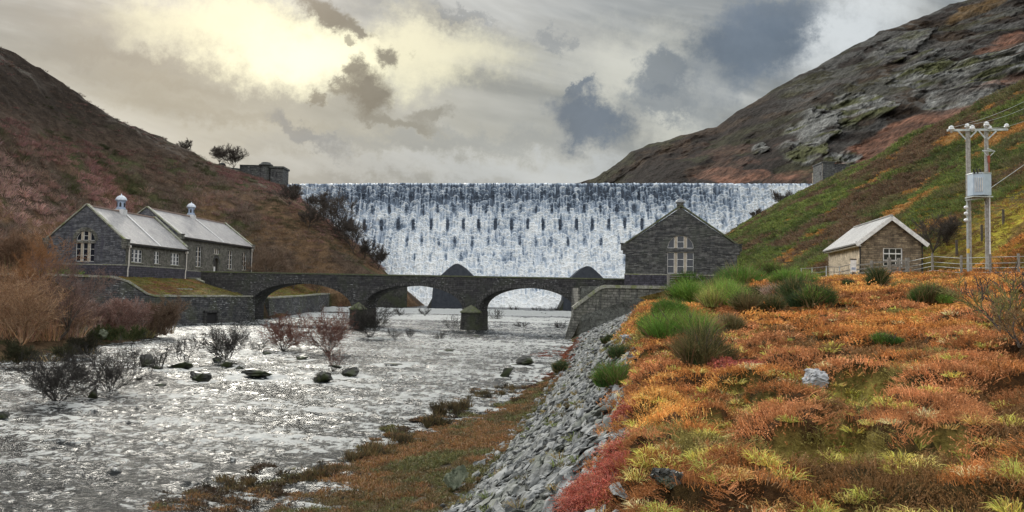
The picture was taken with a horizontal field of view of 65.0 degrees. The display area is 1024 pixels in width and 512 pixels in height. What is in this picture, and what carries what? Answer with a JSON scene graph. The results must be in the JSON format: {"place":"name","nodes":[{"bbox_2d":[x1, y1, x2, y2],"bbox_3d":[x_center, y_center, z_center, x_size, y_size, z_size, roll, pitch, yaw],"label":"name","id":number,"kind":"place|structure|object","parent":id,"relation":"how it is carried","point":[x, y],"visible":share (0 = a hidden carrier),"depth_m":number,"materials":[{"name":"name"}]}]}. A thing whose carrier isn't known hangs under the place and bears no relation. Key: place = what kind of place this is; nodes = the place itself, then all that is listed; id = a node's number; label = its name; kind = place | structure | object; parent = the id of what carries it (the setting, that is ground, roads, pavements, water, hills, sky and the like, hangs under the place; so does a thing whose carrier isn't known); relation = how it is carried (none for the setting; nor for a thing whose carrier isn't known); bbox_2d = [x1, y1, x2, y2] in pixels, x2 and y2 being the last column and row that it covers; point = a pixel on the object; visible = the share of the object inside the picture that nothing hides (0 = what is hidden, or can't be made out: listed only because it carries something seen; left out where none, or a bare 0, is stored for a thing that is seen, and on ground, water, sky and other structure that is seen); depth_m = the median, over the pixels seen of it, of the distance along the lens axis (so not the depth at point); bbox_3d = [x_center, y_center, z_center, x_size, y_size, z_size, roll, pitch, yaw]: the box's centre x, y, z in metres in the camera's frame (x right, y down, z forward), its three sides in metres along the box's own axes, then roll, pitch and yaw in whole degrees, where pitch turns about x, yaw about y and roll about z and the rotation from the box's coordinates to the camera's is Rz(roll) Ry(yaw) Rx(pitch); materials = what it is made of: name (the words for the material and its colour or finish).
{"place":"outdoors","nodes":[
{"label":"outdoors","id":0,"kind":"place"},
{"bbox_2d":[0,305,572,511],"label":"river","id":1,"kind":"structure","parent":0,"point":[132,448],"depth_m":39.77,"materials":[{"name":"liquid"}]},
{"bbox_2d":[8,348,107,402],"bbox_3d":[-23.119,6.009,40.627,4.250,3.033,5.069,1,-3,0],"label":"bare shrub","id":2,"kind":"object","parent":1,"relation":"in","point":[51,380],"visible":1,"depth_m":40.33,"materials":[{"name":"brown plant"}]},
{"bbox_2d":[57,335,170,392],"bbox_3d":[-21.910,6.002,44.390,5.160,3.429,5.666,0,-3,28],"label":"bare shrub","id":3,"kind":"object","parent":1,"relation":"in","point":[117,375],"visible":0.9,"depth_m":44.23,"materials":[{"name":"brown plant"}]},
{"bbox_2d":[148,364,161,369],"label":"rock","id":4,"kind":"object","parent":1,"relation":"in","point":[157,367],"visible":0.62,"depth_m":57.36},
{"bbox_2d":[151,339,172,368],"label":"bare shrub","id":5,"kind":"object","parent":4,"relation":"on","point":[166,352],"visible":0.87,"depth_m":57.39,"materials":[{"name":"black plant"}]},
{"bbox_2d":[168,361,192,368],"bbox_3d":[-23.913,7.938,57.996,1.906,0.736,1.037,1,-3,0],"label":"rock","id":6,"kind":"object","parent":1,"relation":"in","point":[184,365],"visible":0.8,"depth_m":57.70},
{"bbox_2d":[172,335,200,361],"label":"bare shrub","id":7,"kind":"object","parent":1,"relation":"in","point":[184,342],"visible":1,"depth_m":60.48,"materials":[{"name":"black plant"}]},
{"bbox_2d":[190,371,211,381],"bbox_3d":[-19.654,7.640,50.734,1.342,0.775,0.676,2,-3,-15],"label":"rock","id":8,"kind":"object","parent":1,"relation":"in","point":[201,376],"visible":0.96,"depth_m":50.63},
{"bbox_2d":[177,318,250,359],"bbox_3d":[-23.353,6.719,64.561,5.192,3.768,5.035,1,-3,0],"label":"bare shrub","id":9,"kind":"object","parent":1,"relation":"in","point":[229,344],"visible":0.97,"depth_m":63.99,"materials":[{"name":"brown plant"}]},
{"bbox_2d":[241,368,272,376],"bbox_3d":[-16.984,7.799,53.914,2.317,0.587,1.142,0,-3,22],"label":"rock","id":10,"kind":"object","parent":1,"relation":"in","point":[255,372],"visible":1,"depth_m":53.50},
{"bbox_2d":[257,311,312,350],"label":"bare shrub","id":11,"kind":"object","parent":1,"relation":"in","point":[278,331],"visible":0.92,"depth_m":77.38,"materials":[{"name":"brown plant"}]},
{"bbox_2d":[282,303,358,353],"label":"bare shrub","id":12,"kind":"object","parent":1,"relation":"in","point":[338,332],"visible":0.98,"depth_m":74.80,"materials":[{"name":"brown plant"}]},
{"bbox_2d":[313,371,332,381],"bbox_3d":[-12.068,7.791,51.600,1.066,0.904,1.156,-1,-3,38],"label":"rock","id":13,"kind":"object","parent":1,"relation":"in","point":[322,376],"visible":0.9,"depth_m":51.17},
{"bbox_2d":[321,340,349,370],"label":"bare shrub","id":14,"kind":"object","parent":1,"relation":"in","point":[329,358],"visible":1,"depth_m":58.74,"materials":[{"name":"brown plant"}]},
{"bbox_2d":[341,367,358,376],"bbox_3d":[-11.106,7.988,55.121,1.270,0.789,0.976,1,-3,0],"label":"rock","id":15,"kind":"object","parent":1,"relation":"in","point":[352,372],"visible":0.93,"depth_m":54.88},
{"bbox_2d":[346,299,397,336],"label":"bare shrub","id":16,"kind":"object","parent":1,"relation":"in","point":[373,322],"visible":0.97,"depth_m":99.97,"materials":[{"name":"black plant"}]},
{"bbox_2d":[516,355,533,364],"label":"rock","id":17,"kind":"object","parent":1,"relation":"in","point":[525,360],"visible":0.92,"depth_m":65.72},
{"bbox_2d":[0,0,965,183],"label":"sky","id":18,"kind":"structure","parent":0,"point":[323,91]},
{"bbox_2d":[0,47,1023,511],"bbox_3d":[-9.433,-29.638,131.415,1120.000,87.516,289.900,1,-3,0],"label":"ground","id":19,"kind":"structure","parent":0,"point":[40,85],"depth_m":106.53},
{"bbox_2d":[0,223,42,272],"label":"bush","id":20,"kind":"object","parent":19,"relation":"on","point":[8,247],"visible":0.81,"depth_m":110.95,"materials":[{"name":"brown plant"}]},
{"bbox_2d":[0,227,46,272],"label":"bush","id":21,"kind":"object","parent":19,"relation":"on","point":[37,244],"visible":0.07,"depth_m":127.83,"materials":[{"name":"brown plant"}]},
{"bbox_2d":[0,259,59,297],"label":"bush","id":22,"kind":"object","parent":19,"relation":"on","point":[9,277],"visible":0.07,"depth_m":89.10,"materials":[{"name":"brown plant"}]},
{"bbox_2d":[0,264,74,345],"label":"thicket","id":23,"kind":"object","parent":19,"relation":"on","point":[21,310],"visible":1,"depth_m":69.14,"materials":[{"name":"brown plant"}]},
{"bbox_2d":[0,335,81,363],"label":"bush","id":24,"kind":"object","parent":19,"relation":"on","point":[12,349],"visible":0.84,"depth_m":57.34,"materials":[{"name":"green plant"}]},
{"bbox_2d":[1,222,89,291],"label":"bare tree","id":25,"kind":"object","parent":19,"relation":"on","point":[26,260],"visible":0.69,"depth_m":85.42,"materials":[{"name":"brown plant"}]},
{"bbox_2d":[31,294,103,338],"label":"thicket","id":26,"kind":"object","parent":19,"relation":"on","point":[73,329],"visible":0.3,"depth_m":78.02,"materials":[{"name":"brown plant"}]},
{"bbox_2d":[15,247,122,339],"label":"bare tree","id":27,"kind":"object","parent":19,"relation":"on","point":[79,284],"visible":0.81,"depth_m":75.49,"materials":[{"name":"brown plant"}]},
{"bbox_2d":[50,331,104,354],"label":"bush","id":28,"kind":"object","parent":19,"relation":"on","point":[80,341],"visible":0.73,"depth_m":65.56,"materials":[{"name":"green plant"}]},
{"bbox_2d":[57,292,112,330],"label":"thicket","id":29,"kind":"object","parent":19,"relation":"on","point":[98,322],"visible":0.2,"depth_m":85.50,"materials":[{"name":"brown plant"}]},
{"bbox_2d":[83,323,146,341],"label":"bush","id":30,"kind":"object","parent":19,"relation":"on","point":[113,332],"visible":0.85,"depth_m":80.56,"materials":[{"name":"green plant"}]},
{"bbox_2d":[42,194,191,278],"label":"stone building","id":31,"kind":"structure","parent":19,"relation":"on","point":[120,240],"depth_m":125.31,"materials":[{"name":"stone"}]},
{"bbox_2d":[76,243,94,261],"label":"window","id":32,"kind":"structure","parent":31,"relation":"in","point":[81,248],"depth_m":124.30,"materials":[{"name":"glass"}]},
{"bbox_2d":[77,231,94,240],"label":"window","id":33,"kind":"structure","parent":31,"relation":"in","point":[84,235],"depth_m":124.39,"materials":[{"name":"glass"}]},
{"bbox_2d":[92,294,160,332],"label":"bush","id":34,"kind":"object","parent":19,"relation":"on","point":[122,314],"visible":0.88,"depth_m":86.84,"materials":[{"name":"brown plant"}]},
{"bbox_2d":[2,273,254,324],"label":"retaining wall","id":35,"kind":"structure","parent":19,"relation":"on","point":[236,308],"depth_m":126.31,"materials":[{"name":"stone"}]},
{"bbox_2d":[203,310,219,323],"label":"culvert","id":36,"kind":"object","parent":35,"relation":"attached to","point":[209,316],"visible":0.89,"depth_m":130.46,"materials":[{"name":"stone"}]},
{"bbox_2d":[141,295,191,334],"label":"thicket","id":37,"kind":"object","parent":19,"relation":"on","point":[167,317],"visible":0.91,"depth_m":90.69,"materials":[{"name":"brown plant"}]},
{"bbox_2d":[0,47,386,272],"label":"scrub","id":38,"kind":"object","parent":19,"relation":"on","point":[85,191],"visible":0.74,"depth_m":183.43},
{"bbox_2d":[136,202,255,277],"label":"stone building","id":39,"kind":"structure","parent":19,"relation":"on","point":[218,246],"depth_m":160.11,"materials":[{"name":"stone"}]},
{"bbox_2d":[96,276,319,297],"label":"slope grass","id":40,"kind":"structure","parent":19,"relation":"on","point":[278,294],"depth_m":135.18,"materials":[{"name":"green plant"}]},
{"bbox_2d":[209,143,231,163],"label":"bare tree","id":41,"kind":"object","parent":19,"relation":"on","point":[214,150],"visible":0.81,"depth_m":233.12,"materials":[{"name":"black plant"}]},
{"bbox_2d":[216,145,248,168],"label":"bare tree","id":42,"kind":"object","parent":19,"relation":"on","point":[235,155],"visible":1,"depth_m":232.95,"materials":[{"name":"black plant"}]},
{"bbox_2d":[240,162,289,185],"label":"stone tower","id":43,"kind":"structure","parent":19,"relation":"on","point":[268,171],"depth_m":235.62,"materials":[{"name":"grey stone"}]},
{"bbox_2d":[242,241,289,271],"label":"bare tree","id":44,"kind":"object","parent":19,"relation":"on","point":[270,263],"visible":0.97,"depth_m":176.60,"materials":[{"name":"brown plant"}]},
{"bbox_2d":[264,183,304,206],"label":"bare tree","id":45,"kind":"object","parent":19,"relation":"on","point":[291,192],"visible":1,"depth_m":206.08,"materials":[{"name":"black plant"}]},
{"bbox_2d":[264,293,329,315],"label":"retaining wall","id":46,"kind":"structure","parent":19,"relation":"on","point":[294,304],"depth_m":162.51,"materials":[{"name":"stone"}]},
{"bbox_2d":[298,201,327,229],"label":"bare tree","id":47,"kind":"object","parent":19,"relation":"on","point":[310,214],"visible":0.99,"depth_m":200.08,"materials":[{"name":"black plant"}]},
{"bbox_2d":[313,189,344,216],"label":"bare tree","id":48,"kind":"object","parent":19,"relation":"on","point":[321,199],"visible":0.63,"depth_m":210.54,"materials":[{"name":"black plant"}]},
{"bbox_2d":[302,188,358,233],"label":"bare tree","id":49,"kind":"object","parent":19,"relation":"on","point":[334,213],"visible":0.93,"depth_m":204.11,"materials":[{"name":"black plant"}]},
{"bbox_2d":[333,215,372,251],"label":"bare tree","id":50,"kind":"object","parent":19,"relation":"on","point":[354,232],"visible":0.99,"depth_m":203.59,"materials":[{"name":"black plant"}]},
{"bbox_2d":[201,382,527,491],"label":"rushes","id":51,"kind":"object","parent":19,"relation":"on","point":[427,422],"visible":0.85,"depth_m":29.53,"materials":[{"name":"brown plant"}]},
{"bbox_2d":[143,331,588,511],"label":"bank grass","id":52,"kind":"structure","parent":19,"relation":"on","point":[403,468],"depth_m":25.41,"materials":[{"name":"brown plant"}]},
{"bbox_2d":[357,238,378,259],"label":"bare tree","id":53,"kind":"object","parent":19,"relation":"on","point":[365,248],"visible":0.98,"depth_m":203.32,"materials":[{"name":"black plant"}]},
{"bbox_2d":[365,243,389,268],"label":"bare tree","id":54,"kind":"object","parent":19,"relation":"on","point":[379,256],"visible":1,"depth_m":202.73,"materials":[{"name":"black plant"}]},
{"bbox_2d":[376,287,406,306],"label":"retaining wall","id":55,"kind":"structure","parent":19,"relation":"on","point":[396,298],"depth_m":189.88,"materials":[{"name":"stone"}]},
{"bbox_2d":[201,271,623,330],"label":"bridge","id":56,"kind":"structure","parent":19,"relation":"on","point":[474,295],"depth_m":130.12,"materials":[{"name":"stone"}]},
{"bbox_2d":[427,264,473,307],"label":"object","id":57,"kind":"structure","parent":19,"relation":"on","point":[441,299],"depth_m":189.76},
{"bbox_2d":[443,465,468,489],"bbox_3d":[-1.587,6.231,22.655,0.621,0.718,0.534,4,-4,-43],"label":"boulder","id":58,"kind":"object","parent":19,"relation":"on","point":[453,479],"visible":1,"depth_m":22.51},
{"bbox_2d":[445,320,622,511],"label":"weeds","id":59,"kind":"object","parent":19,"relation":"on","point":[552,425],"visible":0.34,"depth_m":15.87,"materials":[{"name":"grey plant"}]},
{"bbox_2d":[435,310,640,511],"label":"rubble","id":60,"kind":"object","parent":19,"relation":"on","point":[518,442],"depth_m":22.56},
{"bbox_2d":[550,358,571,372],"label":"green bush","id":61,"kind":"object","parent":19,"relation":"on","point":[557,367],"visible":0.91,"depth_m":57.02,"materials":[{"name":"green plant"}]},
{"bbox_2d":[557,266,602,310],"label":"stone pier","id":62,"kind":"structure","parent":19,"relation":"on","point":[582,272],"depth_m":188.01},
{"bbox_2d":[584,355,633,387],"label":"green bush","id":63,"kind":"object","parent":19,"relation":"on","point":[605,376],"visible":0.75,"depth_m":16.64,"materials":[{"name":"green plant"}]},
{"bbox_2d":[604,341,630,358],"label":"green bush","id":64,"kind":"object","parent":19,"relation":"on","point":[617,351],"visible":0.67,"depth_m":21.94,"materials":[{"name":"green plant"}]},
{"bbox_2d":[564,285,673,338],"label":"wing wall","id":65,"kind":"structure","parent":19,"relation":"on","point":[601,297],"depth_m":106.85,"materials":[{"name":"stone"}]},
{"bbox_2d":[541,354,763,511],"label":"bracken","id":66,"kind":"object","parent":19,"relation":"on","point":[582,490],"visible":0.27,"depth_m":8.88,"materials":[{"name":"red plant"}]},
{"bbox_2d":[650,467,683,488],"bbox_3d":[1.372,1.975,7.131,0.271,0.182,0.209,-1,-3,34],"label":"boulder","id":67,"kind":"object","parent":19,"relation":"on","point":[663,474],"visible":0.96,"depth_m":7.08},
{"bbox_2d":[648,291,692,315],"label":"green bush","id":68,"kind":"object","parent":19,"relation":"on","point":[663,303],"visible":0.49,"depth_m":31.34,"materials":[{"name":"green plant"}]},
{"bbox_2d":[620,198,742,285],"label":"stone building","id":69,"kind":"structure","parent":19,"relation":"on","point":[671,244],"depth_m":109.80,"materials":[{"name":"grey stone"}]},
{"bbox_2d":[667,252,693,273],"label":"window","id":70,"kind":"structure","parent":69,"relation":"in","point":[675,260],"depth_m":109.70,"materials":[{"name":"white paint"}]},
{"bbox_2d":[668,236,693,247],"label":"window","id":71,"kind":"structure","parent":69,"relation":"in","point":[678,241],"depth_m":109.83,"materials":[{"name":"white paint"}]},
{"bbox_2d":[634,298,729,338],"bbox_3d":[4.416,1.664,21.141,2.604,1.210,2.454,0,-3,20],"label":"green bush","id":72,"kind":"object","parent":19,"relation":"on","point":[659,326],"visible":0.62,"depth_m":20.76,"materials":[{"name":"green plant"}]},
{"bbox_2d":[670,267,708,285],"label":"green bush","id":73,"kind":"object","parent":19,"relation":"on","point":[692,274],"visible":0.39,"depth_m":106.04,"materials":[{"name":"green plant"}]},
{"bbox_2d":[662,274,726,302],"bbox_3d":[9.472,1.667,40.239,4.198,1.617,3.510,1,-3,0],"label":"green bush","id":74,"kind":"object","parent":19,"relation":"on","point":[683,291],"visible":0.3,"depth_m":39.48,"materials":[{"name":"green plant"}]},
{"bbox_2d":[664,311,749,366],"bbox_3d":[3.715,1.662,15.591,1.844,1.473,1.966,1,-3,0],"label":"green bush","id":75,"kind":"object","parent":19,"relation":"on","point":[694,348],"visible":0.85,"depth_m":15.26,"materials":[{"name":"green plant"}]},
{"bbox_2d":[688,272,763,306],"bbox_3d":[8.401,1.490,31.419,3.045,2.087,2.805,-1,-3,36],"label":"green bush","id":76,"kind":"object","parent":19,"relation":"on","point":[715,296],"visible":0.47,"depth_m":31.05,"materials":[{"name":"green plant"}]},
{"bbox_2d":[709,306,750,332],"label":"green bush","id":77,"kind":"object","parent":19,"relation":"on","point":[734,321],"visible":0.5,"depth_m":21.03,"materials":[{"name":"green plant"}]},
{"bbox_2d":[713,258,769,285],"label":"green bush","id":78,"kind":"object","parent":19,"relation":"on","point":[747,275],"visible":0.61,"depth_m":54.41,"materials":[{"name":"green plant"}]},
{"bbox_2d":[724,283,787,311],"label":"green bush","id":79,"kind":"object","parent":19,"relation":"on","point":[746,301],"visible":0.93,"depth_m":27.77,"materials":[{"name":"green plant"}]},
{"bbox_2d":[749,279,784,296],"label":"green bush","id":80,"kind":"object","parent":19,"relation":"on","point":[766,289],"visible":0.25,"depth_m":33.28,"materials":[{"name":"green plant"}]},
{"bbox_2d":[748,257,789,275],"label":"green bush","id":81,"kind":"object","parent":19,"relation":"on","point":[767,267],"visible":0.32,"depth_m":104.45,"materials":[{"name":"green plant"}]},
{"bbox_2d":[769,270,816,301],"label":"green bush","id":82,"kind":"object","parent":19,"relation":"on","point":[792,282],"visible":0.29,"depth_m":29.27,"materials":[{"name":"green plant"}]},
{"bbox_2d":[765,264,821,283],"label":"green bush","id":83,"kind":"object","parent":19,"relation":"on","point":[780,275],"visible":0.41,"depth_m":48.65,"materials":[{"name":"green plant"}]},
{"bbox_2d":[572,233,1023,511],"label":"heather","id":84,"kind":"object","parent":19,"relation":"on","point":[803,349],"visible":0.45,"depth_m":10.99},
{"bbox_2d":[585,250,1023,511],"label":"grass","id":85,"kind":"structure","parent":19,"relation":"on","point":[995,507],"depth_m":8.27,"materials":[{"name":"orange plant"}]},
{"bbox_2d":[782,276,843,309],"bbox_3d":[9.942,1.154,26.277,1.894,1.393,2.325,-1,-3,38],"label":"green bush","id":86,"kind":"object","parent":19,"relation":"on","point":[810,295],"visible":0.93,"depth_m":25.91,"materials":[{"name":"green plant"}]},
{"bbox_2d":[802,368,828,388],"bbox_3d":[4.630,1.874,12.278,0.393,0.303,0.480,0,-3,13],"label":"boulder","id":87,"kind":"object","parent":19,"relation":"on","point":[816,376],"visible":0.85,"depth_m":12.16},
{"bbox_2d":[812,161,853,183],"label":"stone tower","id":88,"kind":"structure","parent":19,"relation":"on","point":[822,170],"depth_m":217.95,"materials":[{"name":"grey stone"}]},
{"bbox_2d":[725,77,1023,276],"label":"grassy hillside","id":89,"kind":"structure","parent":19,"relation":"on","point":[854,178],"depth_m":122.78,"materials":[{"name":"green plant"}]},
{"bbox_2d":[823,215,929,275],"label":"hut","id":90,"kind":"object","parent":19,"relation":"on","point":[892,237],"visible":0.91,"depth_m":69.30,"materials":[{"name":"stone"}]},
{"bbox_2d":[883,248,901,266],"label":"window","id":91,"kind":"structure","parent":90,"relation":"in","point":[893,253],"depth_m":69.18,"materials":[{"name":"white paint"}]},
{"bbox_2d":[854,258,900,273],"bbox_3d":[27.645,1.130,60.976,3.384,1.986,0.370,0,-3,19],"label":"timber fence","id":92,"kind":"object","parent":19,"relation":"on","point":[872,262],"visible":0.29,"depth_m":60.91,"materials":[{"name":"grey wood"}]},
{"bbox_2d":[856,260,901,286],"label":"green bush","id":93,"kind":"object","parent":19,"relation":"on","point":[879,275],"visible":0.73,"depth_m":38.11,"materials":[{"name":"green plant"}]},
{"bbox_2d":[864,329,905,345],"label":"green bush","id":94,"kind":"object","parent":19,"relation":"on","point":[881,338],"visible":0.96,"depth_m":15.86,"materials":[{"name":"green plant"}]},
{"bbox_2d":[887,258,909,272],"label":"timber gate","id":95,"kind":"structure","parent":19,"relation":"on","point":[907,264],"depth_m":59.65,"materials":[{"name":"grey wood"}]},
{"bbox_2d":[806,164,1023,275],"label":"rough grass","id":96,"kind":"structure","parent":19,"relation":"on","point":[983,219],"depth_m":71.74,"materials":[{"name":"green plant"}]},
{"bbox_2d":[905,277,959,303],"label":"green bush","id":97,"kind":"object","parent":19,"relation":"on","point":[926,293],"visible":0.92,"depth_m":25.11,"materials":[{"name":"green plant"}]},
{"bbox_2d":[910,211,963,253],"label":"bare tree","id":98,"kind":"object","parent":19,"relation":"on","point":[930,230],"visible":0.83,"depth_m":72.98,"materials":[{"name":"brown plant"}]},
{"bbox_2d":[934,211,964,243],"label":"bare tree","id":99,"kind":"object","parent":19,"relation":"on","point":[953,225],"visible":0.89,"depth_m":72.25,"materials":[{"name":"brown plant"}]},
{"bbox_2d":[909,253,1023,272],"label":"wire fence","id":100,"kind":"object","parent":19,"relation":"on","point":[1018,256],"visible":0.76,"depth_m":54.08,"materials":[{"name":"grey wood"}]},
{"bbox_2d":[947,122,1008,271],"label":"power poles","id":101,"kind":"object","parent":19,"relation":"on","point":[978,185],"visible":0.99,"depth_m":56.04,"materials":[{"name":"white wood"}]},
{"bbox_2d":[935,270,1023,335],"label":"bare shrub","id":102,"kind":"object","parent":19,"relation":"on","point":[995,300],"visible":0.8,"depth_m":15.97,"materials":[{"name":"brown plant"}]},
{"bbox_2d":[955,199,1021,255],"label":"wire fence","id":103,"kind":"object","parent":19,"relation":"on","point":[981,232],"visible":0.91,"depth_m":68.64,"materials":[{"name":"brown wood"}]},
{"bbox_2d":[961,260,1023,325],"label":"bare shrub","id":104,"kind":"object","parent":19,"relation":"on","point":[982,291],"visible":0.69,"depth_m":17.80,"materials":[{"name":"brown plant"}]},
{"bbox_2d":[989,301,1023,347],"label":"bare shrub","id":105,"kind":"object","parent":19,"relation":"on","point":[1020,327],"visible":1,"depth_m":13.72,"materials":[{"name":"brown plant"}]},
{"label":"dam","id":106,"kind":"object","parent":19,"relation":"on","visible":0},
{"bbox_2d":[287,183,813,307],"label":"waterfall","id":107,"kind":"structure","parent":106,"relation":"on","point":[568,230],"depth_m":221.34,"materials":[{"name":"liquid"}]},
{"bbox_2d":[575,0,1023,183],"bbox_3d":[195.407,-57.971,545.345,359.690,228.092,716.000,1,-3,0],"label":"hill","id":108,"kind":"structure","parent":0,"point":[874,95],"depth_m":338.21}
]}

